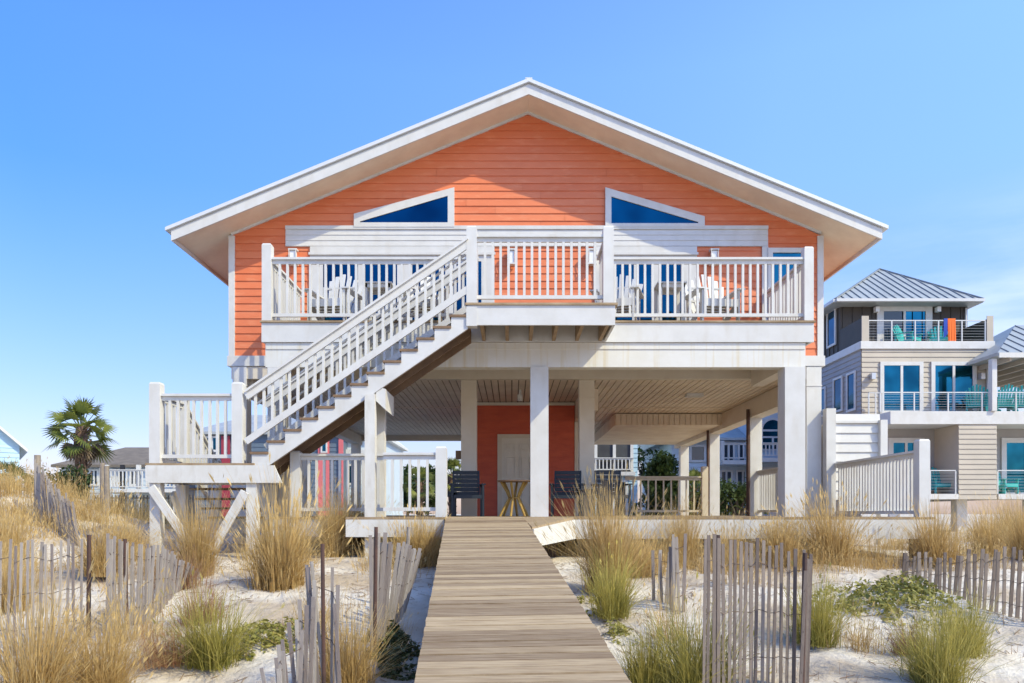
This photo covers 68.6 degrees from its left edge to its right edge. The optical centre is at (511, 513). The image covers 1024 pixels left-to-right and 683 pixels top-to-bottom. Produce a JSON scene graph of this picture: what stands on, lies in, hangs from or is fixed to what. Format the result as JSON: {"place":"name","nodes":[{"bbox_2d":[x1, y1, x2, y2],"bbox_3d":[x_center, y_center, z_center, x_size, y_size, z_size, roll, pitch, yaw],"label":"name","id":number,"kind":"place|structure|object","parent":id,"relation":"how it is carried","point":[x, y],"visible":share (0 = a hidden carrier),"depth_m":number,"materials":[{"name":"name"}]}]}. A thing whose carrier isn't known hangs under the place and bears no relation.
{"place":"outdoors","nodes":[
{"label":"outdoors","id":0,"kind":"place"},
{"bbox_2d":[0,426,27,479],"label":"house","id":1,"kind":"structure","parent":0,"point":[12,447],"depth_m":39.71,"materials":[{"name":"blue"}]},
{"bbox_2d":[0,454,201,587],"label":"dune grass","id":2,"kind":"structure","parent":0,"point":[15,483],"depth_m":14.93,"materials":[{"name":"plant"}]},
{"bbox_2d":[51,447,194,524],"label":"house","id":3,"kind":"structure","parent":0,"point":[125,464],"depth_m":44.97,"materials":[{"name":"grey"}]},
{"bbox_2d":[195,415,346,524],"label":"house","id":4,"kind":"structure","parent":0,"point":[335,445],"depth_m":41.98,"materials":[{"name":"blue wood"}]},
{"bbox_2d":[346,441,407,519],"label":"house","id":5,"kind":"structure","parent":0,"point":[394,446],"depth_m":46.53,"materials":[{"name":"grey"}]},
{"bbox_2d":[0,489,1023,682],"bbox_3d":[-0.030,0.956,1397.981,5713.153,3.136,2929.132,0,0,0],"label":"ground","id":6,"kind":"structure","parent":0,"point":[828,662],"depth_m":8.67,"materials":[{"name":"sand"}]},
{"bbox_2d":[1,534,71,612],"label":"grass tuft","id":7,"kind":"object","parent":6,"relation":"on","point":[4,580],"visible":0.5,"depth_m":8.85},
{"bbox_2d":[0,487,74,558],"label":"grass tuft","id":8,"kind":"object","parent":6,"relation":"on","point":[15,530],"visible":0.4,"depth_m":11.74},
{"bbox_2d":[0,535,90,656],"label":"sand fence","id":9,"kind":"object","parent":6,"relation":"on","point":[43,549],"visible":0.66,"depth_m":7.46,"materials":[{"name":"wood"}]},
{"bbox_2d":[34,455,79,546],"bbox_3d":[-8.319,-0.257,13.601,1.969,1.720,0.201,0,0,40],"label":"sand fence","id":10,"kind":"object","parent":6,"relation":"on","point":[39,483],"visible":0.73,"depth_m":13.62,"materials":[{"name":"wood"}]},
{"bbox_2d":[24,462,93,497],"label":"bush","id":11,"kind":"object","parent":6,"relation":"on","point":[88,478],"visible":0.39,"depth_m":21.11,"materials":[{"name":"green plant"}]},
{"bbox_2d":[41,396,118,498],"bbox_3d":[-16.585,-2.010,28.932,2.752,5.336,2.820,0,0,-36],"label":"palm tree","id":12,"kind":"object","parent":6,"relation":"on","point":[83,450],"visible":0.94,"depth_m":28.80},
{"bbox_2d":[0,551,182,682],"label":"grass tuft","id":13,"kind":"object","parent":6,"relation":"on","point":[26,673],"visible":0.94,"depth_m":5.79,"materials":[{"name":"plant"}]},
{"bbox_2d":[25,485,184,577],"bbox_3d":[-5.876,0.222,10.487,2.306,1.268,2.409,0,0,23],"label":"grass tuft","id":14,"kind":"object","parent":6,"relation":"on","point":[99,562],"visible":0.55,"depth_m":10.30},
{"bbox_2d":[104,466,110,515],"bbox_3d":[-8.629,-0.347,16.000,0.134,1.356,0.114,0,0,0],"label":"wooden post","id":15,"kind":"object","parent":6,"relation":"on","point":[106,483],"visible":0.65,"depth_m":15.96,"materials":[{"name":"grey wood"}]},
{"bbox_2d":[11,586,218,682],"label":"grass tuft","id":16,"kind":"object","parent":6,"relation":"on","point":[122,675],"visible":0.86,"depth_m":6.09,"materials":[{"name":"plant"}]},
{"bbox_2d":[45,563,199,641],"bbox_3d":[-3.642,0.825,7.301,1.271,0.818,1.721,0,0,38],"label":"grass tuft","id":17,"kind":"object","parent":6,"relation":"on","point":[156,601],"visible":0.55,"depth_m":7.30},
{"bbox_2d":[85,505,177,560],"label":"grass tuft","id":18,"kind":"object","parent":6,"relation":"on","point":[140,538],"visible":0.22,"depth_m":11.99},
{"bbox_2d":[106,533,199,633],"bbox_3d":[-4.191,0.850,8.980,0.241,1.319,3.216,0,0,-10],"label":"sand fence","id":19,"kind":"object","parent":6,"relation":"on","point":[166,559],"visible":0.69,"depth_m":8.25,"materials":[{"name":"wood"}]},
{"bbox_2d":[89,610,249,670],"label":"grass tuft","id":20,"kind":"object","parent":6,"relation":"on","point":[173,661],"visible":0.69,"depth_m":6.77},
{"bbox_2d":[135,541,222,589],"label":"grass tuft","id":21,"kind":"object","parent":6,"relation":"on","point":[187,585],"visible":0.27,"depth_m":9.90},
{"bbox_2d":[101,474,257,578],"bbox_3d":[-4.519,0.151,11.010,2.971,1.575,2.251,0,0,10],"label":"grass tuft","id":22,"kind":"object","parent":6,"relation":"on","point":[196,537],"visible":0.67,"depth_m":10.85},
{"bbox_2d":[96,568,284,676],"bbox_3d":[-2.901,0.952,6.914,1.953,0.934,2.074,0,0,-31],"label":"grass tuft","id":23,"kind":"object","parent":6,"relation":"on","point":[209,653],"visible":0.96,"depth_m":6.87,"materials":[{"name":"plant"}]},
{"bbox_2d":[133,556,279,626],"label":"grass tuft","id":24,"kind":"object","parent":6,"relation":"on","point":[203,601],"visible":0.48,"depth_m":8.26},
{"bbox_2d":[215,616,317,661],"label":"creeping plant","id":25,"kind":"object","parent":6,"relation":"on","point":[269,626],"visible":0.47,"depth_m":7.38,"materials":[{"name":"green plant"}]},
{"bbox_2d":[203,454,368,592],"bbox_3d":[-2.928,0.075,9.817,2.524,1.893,3.374,0,0,2],"label":"grass tuft","id":26,"kind":"object","parent":6,"relation":"on","point":[284,562],"visible":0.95,"depth_m":9.83,"materials":[{"name":"plant"}]},
{"bbox_2d":[256,544,341,682],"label":"sand fence","id":27,"kind":"object","parent":6,"relation":"on","point":[306,672],"visible":1,"depth_m":5.50,"materials":[{"name":"wood"}]},
{"bbox_2d":[281,572,361,622],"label":"grass tuft","id":28,"kind":"object","parent":6,"relation":"on","point":[317,597],"visible":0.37,"depth_m":8.37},
{"bbox_2d":[240,582,419,682],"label":"grass tuft","id":29,"kind":"object","parent":6,"relation":"on","point":[354,669],"visible":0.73,"depth_m":6.16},
{"bbox_2d":[290,473,370,556],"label":"grass tuft","id":30,"kind":"object","parent":6,"relation":"on","point":[343,540],"visible":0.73,"depth_m":12.64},
{"bbox_2d":[314,483,398,545],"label":"grass tuft","id":31,"kind":"object","parent":6,"relation":"on","point":[359,538],"visible":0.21,"depth_m":15.77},
{"bbox_2d":[363,619,420,680],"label":"creeping plant","id":32,"kind":"object","parent":6,"relation":"on","point":[399,637],"visible":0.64,"depth_m":6.85,"materials":[{"name":"green plant"}]},
{"bbox_2d":[369,527,421,652],"bbox_3d":[-1.221,0.884,7.903,0.268,1.527,1.896,0,0,3],"label":"sand fence","id":33,"kind":"object","parent":6,"relation":"on","point":[380,560],"visible":0.83,"depth_m":7.62,"materials":[{"name":"wood"}]},
{"bbox_2d":[341,503,472,568],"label":"grass tuft","id":34,"kind":"object","parent":6,"relation":"on","point":[403,538],"visible":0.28,"depth_m":11.77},
{"bbox_2d":[403,467,425,514],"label":"tree","id":35,"kind":"object","parent":6,"relation":"on","point":[405,499],"visible":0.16,"depth_m":57.13,"materials":[{"name":"green plant"}]},
{"bbox_2d":[389,510,447,566],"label":"grass tuft","id":36,"kind":"object","parent":6,"relation":"on","point":[434,557],"visible":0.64,"depth_m":11.80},
{"bbox_2d":[403,466,435,514],"bbox_3d":[-4.388,-0.808,35.981,1.866,3.135,1.720,0,0,40],"label":"palm tree","id":37,"kind":"object","parent":6,"relation":"on","point":[423,478],"visible":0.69,"depth_m":35.90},
{"bbox_2d":[412,463,447,514],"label":"tree","id":38,"kind":"object","parent":6,"relation":"on","point":[432,499],"visible":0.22,"depth_m":60.98,"materials":[{"name":"green plant"}]},
{"bbox_2d":[431,457,460,514],"bbox_3d":[-2.838,-0.988,33.959,1.796,3.494,1.787,0,0,0],"label":"palm tree","id":39,"kind":"object","parent":6,"relation":"on","point":[452,464],"visible":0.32,"depth_m":33.89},
{"bbox_2d":[7,549,1023,682],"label":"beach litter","id":40,"kind":"object","parent":6,"relation":"on","point":[573,592],"visible":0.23,"depth_m":9.00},
{"bbox_2d":[414,517,630,682],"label":"boardwalk","id":41,"kind":"structure","parent":6,"relation":"on","point":[505,606],"depth_m":5.99,"materials":[{"name":"brown wood"}]},
{"bbox_2d":[34,518,1023,581],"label":"fringe grass","id":42,"kind":"structure","parent":6,"relation":"on","point":[700,568],"depth_m":11.25,"materials":[{"name":"plant"}]},
{"bbox_2d":[145,77,933,558],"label":"beach house","id":43,"kind":"structure","parent":6,"relation":"on","point":[523,219],"depth_m":15.51,"materials":[{"name":"orange"}]},
{"bbox_2d":[304,274,361,319],"bbox_3d":[-3.366,-4.105,14.289,0.907,1.186,0.986,0,0,9],"label":"adirondack chair","id":44,"kind":"object","parent":43,"relation":"on","point":[337,300],"visible":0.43,"depth_m":14.22,"materials":[{"name":"white paint"}]},
{"bbox_2d":[365,281,392,319],"bbox_3d":[-2.528,-3.940,14.295,0.550,0.820,0.540,0,0,0],"label":"side table","id":45,"kind":"object","parent":43,"relation":"on","point":[375,289],"visible":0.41,"depth_m":14.05,"materials":[{"name":"white paint"}]},
{"bbox_2d":[308,246,494,319],"bbox_3d":[-2.336,-4.611,15.945,3.965,2.162,0.071,0,0,0],"label":"sliding door","id":46,"kind":"structure","parent":43,"relation":"in","point":[315,251],"depth_m":15.95,"materials":[{"name":"white paint"}]},
{"bbox_2d":[354,187,453,226],"bbox_3d":[-2.293,-6.522,15.957,2.133,0.841,0.055,0,0,0],"label":"transom window","id":47,"kind":"structure","parent":43,"relation":"in","point":[436,209],"depth_m":15.93,"materials":[{"name":"glass"}]},
{"bbox_2d":[403,277,449,319],"bbox_3d":[-1.675,-4.105,14.288,0.907,1.186,0.986,0,0,-11],"label":"adirondack chair","id":48,"kind":"object","parent":43,"relation":"on","point":[421,303],"visible":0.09,"depth_m":14.22,"materials":[{"name":"white paint"}]},
{"bbox_2d":[449,471,485,516],"bbox_3d":[-0.922,-0.427,15.337,0.720,0.955,0.674,0,0,-7],"label":"patio chair","id":49,"kind":"object","parent":43,"relation":"on","point":[466,478],"visible":0.87,"depth_m":15.56,"materials":[{"name":"blue plastic"}]},
{"bbox_2d":[497,434,529,515],"bbox_3d":[0.150,-1.010,19.459,1.053,2.120,0.043,0,0,0],"label":"entry door","id":50,"kind":"structure","parent":43,"relation":"in","point":[513,450],"depth_m":19.45,"materials":[{"name":"beige paint"}]},
{"bbox_2d":[497,480,529,515],"bbox_3d":[0.041,-0.314,15.400,0.700,0.752,0.700,0,0,0],"label":"bar table","id":51,"kind":"object","parent":43,"relation":"on","point":[513,494],"visible":0.95,"depth_m":15.31,"materials":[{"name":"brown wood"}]},
{"bbox_2d":[549,471,584,516],"bbox_3d":[1.136,-0.427,15.337,0.720,0.955,0.674,0,0,6],"label":"patio chair","id":52,"kind":"object","parent":43,"relation":"on","point":[566,478],"visible":0.89,"depth_m":15.57,"materials":[{"name":"blue plastic"}]},
{"bbox_2d":[591,471,632,515],"bbox_3d":[2.026,-0.427,15.337,0.720,0.955,0.674,0,0,-6],"label":"patio chair","id":53,"kind":"object","parent":43,"relation":"on","point":[605,483],"visible":0.7,"depth_m":15.56,"materials":[{"name":"blue plastic"}]},
{"bbox_2d":[590,274,643,319],"bbox_3d":[2.024,-4.105,14.286,0.907,1.186,0.986,0,0,17],"label":"adirondack chair","id":54,"kind":"object","parent":43,"relation":"on","point":[631,300],"visible":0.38,"depth_m":14.19,"materials":[{"name":"white paint"}]},
{"bbox_2d":[596,246,697,319],"bbox_3d":[2.848,-4.611,15.941,2.216,2.162,0.081,0,0,0],"label":"sliding door","id":55,"kind":"structure","parent":43,"relation":"in","point":[619,251],"depth_m":15.95,"materials":[{"name":"white paint"}]},
{"bbox_2d":[605,187,704,226],"bbox_3d":[3.039,-6.522,15.957,2.110,0.841,0.055,0,0,0],"label":"transom window","id":56,"kind":"structure","parent":43,"relation":"in","point":[622,209],"depth_m":15.93,"materials":[{"name":"glass"}]},
{"bbox_2d":[654,281,686,319],"bbox_3d":[3.001,-3.940,14.295,0.550,0.820,0.540,0,0,0],"label":"side table","id":57,"kind":"object","parent":43,"relation":"on","point":[663,292],"visible":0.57,"depth_m":14.45,"materials":[{"name":"white paint"}]},
{"bbox_2d":[685,274,745,319],"bbox_3d":[3.804,-4.105,14.289,0.907,1.186,0.986,0,0,-7],"label":"adirondack chair","id":58,"kind":"object","parent":43,"relation":"on","point":[701,299],"visible":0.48,"depth_m":14.26,"materials":[{"name":"white paint"}]},
{"bbox_2d":[768,248,802,288],"bbox_3d":[5.872,-4.742,15.950,0.864,1.823,0.060,0,0,0],"label":"window","id":59,"kind":"structure","parent":43,"relation":"in","point":[772,252],"depth_m":15.94,"materials":[{"name":"glass"}]},
{"bbox_2d":[523,464,688,592],"bbox_3d":[1.036,0.155,9.983,2.668,1.696,3.163,0,0,-29],"label":"grass tuft","id":60,"kind":"object","parent":6,"relation":"on","point":[605,536],"visible":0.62,"depth_m":9.57,"materials":[{"name":"plant"}]},
{"bbox_2d":[577,590,635,645],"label":"creeping plant","id":61,"kind":"object","parent":6,"relation":"on","point":[614,628],"visible":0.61,"depth_m":7.84,"materials":[{"name":"green plant"}]},
{"bbox_2d":[570,537,695,620],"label":"grass tuft","id":62,"kind":"object","parent":6,"relation":"on","point":[612,603],"visible":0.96,"depth_m":8.22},
{"bbox_2d":[590,512,694,576],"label":"grass tuft","id":63,"kind":"object","parent":6,"relation":"on","point":[638,555],"visible":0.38,"depth_m":10.89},
{"bbox_2d":[638,447,658,495],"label":"tree","id":64,"kind":"object","parent":6,"relation":"on","point":[642,467],"visible":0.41,"depth_m":42.08,"materials":[{"name":"green plant"}]},
{"bbox_2d":[603,608,699,682],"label":"grass tuft","id":65,"kind":"object","parent":6,"relation":"on","point":[640,675],"visible":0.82,"depth_m":6.19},
{"bbox_2d":[631,449,699,514],"bbox_3d":[7.318,-1.075,36.095,3.022,4.257,4.021,0,0,-25],"label":"tree","id":66,"kind":"object","parent":6,"relation":"on","point":[661,465],"visible":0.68,"depth_m":35.48,"materials":[{"name":"green plant"}]},
{"bbox_2d":[651,534,686,614],"bbox_3d":[1.878,0.726,8.961,0.208,0.997,0.557,0,0,-16],"label":"sand fence","id":67,"kind":"object","parent":6,"relation":"on","point":[673,558],"visible":0.77,"depth_m":8.82,"materials":[{"name":"wood"}]},
{"bbox_2d":[621,568,726,642],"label":"grass tuft","id":68,"kind":"object","parent":6,"relation":"on","point":[666,610],"visible":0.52,"depth_m":7.58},
{"bbox_2d":[622,488,727,567],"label":"grass tuft","id":69,"kind":"object","parent":6,"relation":"on","point":[686,528],"visible":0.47,"depth_m":11.93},
{"bbox_2d":[677,467,700,514],"bbox_3d":[7.319,-0.572,29.929,1.554,2.666,1.632,0,0,22],"label":"palm tree","id":70,"kind":"object","parent":6,"relation":"on","point":[693,472],"visible":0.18,"depth_m":29.87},
{"bbox_2d":[661,475,735,515],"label":"shrub","id":71,"kind":"object","parent":6,"relation":"on","point":[721,500],"visible":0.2,"depth_m":29.15,"materials":[{"name":"green plant"}]},
{"bbox_2d":[606,572,792,682],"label":"grass tuft","id":72,"kind":"object","parent":6,"relation":"on","point":[684,645],"visible":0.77,"depth_m":6.13,"materials":[{"name":"plant"}]},
{"bbox_2d":[699,477,767,515],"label":"shrub","id":73,"kind":"object","parent":6,"relation":"on","point":[739,496],"visible":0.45,"depth_m":28.86,"materials":[{"name":"green plant"}]},
{"bbox_2d":[682,507,787,570],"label":"grass tuft","id":74,"kind":"object","parent":6,"relation":"on","point":[739,536],"visible":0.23,"depth_m":11.34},
{"bbox_2d":[700,521,800,584],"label":"grass tuft","id":75,"kind":"object","parent":6,"relation":"on","point":[726,567],"visible":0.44,"depth_m":9.71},
{"bbox_2d":[702,534,812,682],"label":"sand fence","id":76,"kind":"object","parent":6,"relation":"on","point":[718,583],"visible":1,"depth_m":6.07,"materials":[{"name":"wood"}]},
{"bbox_2d":[718,507,820,560],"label":"grass tuft","id":77,"kind":"object","parent":6,"relation":"on","point":[760,545],"visible":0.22,"depth_m":11.84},
{"bbox_2d":[723,498,834,566],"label":"grass tuft","id":78,"kind":"object","parent":6,"relation":"on","point":[782,539],"visible":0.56,"depth_m":11.42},
{"bbox_2d":[758,560,896,651],"bbox_3d":[2.990,0.882,7.527,1.861,0.828,2.171,0,0,30],"label":"grass tuft","id":79,"kind":"object","parent":6,"relation":"on","point":[818,634],"visible":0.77,"depth_m":7.34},
{"bbox_2d":[821,408,887,544],"bbox_3d":[7.247,-0.785,16.675,1.285,2.870,1.850,0,0,0],"label":"privacy fence","id":80,"kind":"object","parent":6,"relation":"on","point":[846,437],"visible":0.52,"depth_m":15.85,"materials":[{"name":"beige paint"}]},
{"bbox_2d":[746,474,972,566],"bbox_3d":[4.985,0.077,11.630,3.030,1.442,3.177,0,0,2],"label":"grass tuft","id":81,"kind":"object","parent":6,"relation":"on","point":[834,537],"visible":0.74,"depth_m":11.54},
{"bbox_2d":[815,594,932,655],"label":"grass tuft","id":82,"kind":"object","parent":6,"relation":"on","point":[857,645],"visible":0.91,"depth_m":7.15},
{"bbox_2d":[847,523,913,568],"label":"grass tuft","id":83,"kind":"object","parent":6,"relation":"on","point":[878,557],"visible":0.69,"depth_m":11.63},
{"bbox_2d":[855,603,937,657],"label":"grass tuft","id":84,"kind":"object","parent":6,"relation":"on","point":[893,643],"visible":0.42,"depth_m":7.05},
{"bbox_2d":[813,570,981,629],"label":"creeping plant","id":85,"kind":"object","parent":6,"relation":"on","point":[913,587],"visible":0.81,"depth_m":8.65,"materials":[{"name":"green plant"}]},
{"bbox_2d":[801,586,1022,682],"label":"grass tuft","id":86,"kind":"object","parent":6,"relation":"on","point":[925,665],"visible":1,"depth_m":6.01,"materials":[{"name":"plant"}]},
{"bbox_2d":[821,268,1023,531],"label":"neighbour house","id":87,"kind":"structure","parent":6,"relation":"on","point":[911,392],"depth_m":29.96,"materials":[{"name":"beige"}]},
{"bbox_2d":[826,309,835,348],"bbox_3d":[13.940,-8.113,32.750,0.060,1.618,0.900,0,0,0],"label":"window","id":88,"kind":"structure","parent":87,"relation":"in","point":[831,316],"depth_m":32.74,"materials":[{"name":"glass"}]},
{"bbox_2d":[833,375,842,412],"bbox_3d":[13.920,-5.099,32.050,0.060,1.493,0.900,0,0,0],"label":"window","id":89,"kind":"structure","parent":87,"relation":"in","point":[838,381],"depth_m":32.00,"materials":[{"name":"glass"}]},
{"bbox_2d":[846,370,855,412],"bbox_3d":[13.920,-5.022,30.800,0.060,1.612,0.800,0,0,0],"label":"window","id":90,"kind":"structure","parent":87,"relation":"in","point":[851,376],"depth_m":30.78,"materials":[{"name":"glass"}]},
{"bbox_2d":[880,362,923,413],"bbox_3d":[15.560,-5.030,29.950,1.720,2.100,0.060,0,0,0],"label":"sliding door","id":91,"kind":"structure","parent":87,"relation":"in","point":[894,376],"depth_m":29.96,"materials":[{"name":"white paint"}]},
{"bbox_2d":[877,307,931,340],"bbox_3d":[16.725,-7.924,31.960,2.347,1.987,0.060,0,0,0],"label":"sliding door","id":92,"kind":"structure","parent":87,"relation":"in","point":[886,313],"depth_m":31.95,"materials":[{"name":"white paint"}]},
{"bbox_2d":[888,438,924,453],"bbox_3d":[15.740,-1.850,29.950,1.440,2.380,0.060,0,0,0],"label":"sliding door","id":93,"kind":"structure","parent":87,"relation":"in","point":[895,445],"depth_m":29.92,"materials":[{"name":"white paint"}]},
{"bbox_2d":[892,325,921,340],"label":"adirondack chair","id":94,"kind":"object","parent":87,"relation":"on","point":[899,335],"visible":0.61,"depth_m":31.30,"materials":[{"name":"teal plastic"}]},
{"bbox_2d":[930,467,950,493],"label":"adirondack chair","id":95,"kind":"object","parent":87,"relation":"on","point":[935,484],"visible":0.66,"depth_m":29.36,"materials":[{"name":"teal plastic"}]},
{"bbox_2d":[931,362,976,410],"bbox_3d":[17.640,-5.030,29.950,1.800,2.100,0.060,0,0,0],"label":"sliding door","id":96,"kind":"structure","parent":87,"relation":"in","point":[945,376],"depth_m":29.96,"materials":[{"name":"white paint"}]},
{"bbox_2d":[964,384,987,410],"bbox_3d":[18.041,-4.419,29.128,0.850,1.112,0.925,0,0,31],"label":"adirondack chair","id":97,"kind":"object","parent":87,"relation":"on","point":[976,399],"visible":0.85,"depth_m":28.93,"materials":[{"name":"teal plastic"}]},
{"bbox_2d":[998,473,1017,493],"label":"adirondack chair","id":98,"kind":"object","parent":87,"relation":"on","point":[1003,486],"visible":0.56,"depth_m":29.02,"materials":[{"name":"teal plastic"}]},
{"bbox_2d":[997,384,1019,410],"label":"adirondack chair","id":99,"kind":"object","parent":87,"relation":"on","point":[1007,403],"visible":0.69,"depth_m":28.85,"materials":[{"name":"teal plastic"}]},
{"bbox_2d":[1001,438,1023,493],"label":"sliding door","id":100,"kind":"structure","parent":87,"relation":"in","point":[1012,449],"depth_m":29.96,"materials":[{"name":"white paint"}]},
{"bbox_2d":[847,492,1002,564],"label":"grass tuft","id":101,"kind":"object","parent":6,"relation":"on","point":[935,544],"visible":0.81,"depth_m":11.61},
{"bbox_2d":[847,520,1013,561],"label":"dune grass","id":102,"kind":"structure","parent":6,"relation":"on","point":[961,546],"depth_m":14.00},
{"bbox_2d":[888,574,1022,659],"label":"grass tuft","id":103,"kind":"object","parent":6,"relation":"on","point":[981,641],"visible":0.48,"depth_m":6.80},
{"bbox_2d":[901,546,1023,619],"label":"sand fence","id":104,"kind":"object","parent":6,"relation":"on","point":[996,560],"visible":0.76,"depth_m":8.38,"materials":[{"name":"wood"}]},
{"bbox_2d":[937,492,1019,555],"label":"grass tuft","id":105,"kind":"object","parent":6,"relation":"on","point":[977,535],"visible":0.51,"depth_m":13.40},
{"bbox_2d":[955,486,1023,542],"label":"grass tuft","id":106,"kind":"object","parent":6,"relation":"on","point":[1009,509],"visible":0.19,"depth_m":15.98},
{"bbox_2d":[967,489,1023,560],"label":"grass tuft","id":107,"kind":"object","parent":6,"relation":"on","point":[1018,539],"visible":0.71,"depth_m":12.05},
{"bbox_2d":[0,0,1023,513],"label":"sky","id":108,"kind":"structure","parent":0,"point":[122,122],"materials":[{"name":"blue"}]},
{"bbox_2d":[594,445,637,514],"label":"house","id":109,"kind":"structure","parent":0,"point":[613,457],"depth_m":39.94,"materials":[{"name":"white"}]},
{"bbox_2d":[602,480,627,514],"bbox_3d":[5.413,-0.782,39.940,1.493,2.063,0.060,0,0,0],"label":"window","id":110,"kind":"structure","parent":109,"relation":"in","point":[626,481],"depth_m":39.95,"materials":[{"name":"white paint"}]},
{"bbox_2d":[638,412,777,515],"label":"house","id":111,"kind":"structure","parent":0,"point":[733,454],"depth_m":39.91,"materials":[{"name":"grey"}]},
{"bbox_2d":[690,445,705,461],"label":"window","id":112,"kind":"structure","parent":111,"relation":"in","point":[697,453],"depth_m":39.95,"materials":[{"name":"glass"}]},
{"bbox_2d":[762,418,777,450],"bbox_3d":[13.186,-4.034,37.935,1.239,1.682,0.060,0,0,0],"label":"arched window","id":113,"kind":"structure","parent":111,"relation":"in","point":[769,426],"depth_m":37.92,"materials":[{"name":"glass"}]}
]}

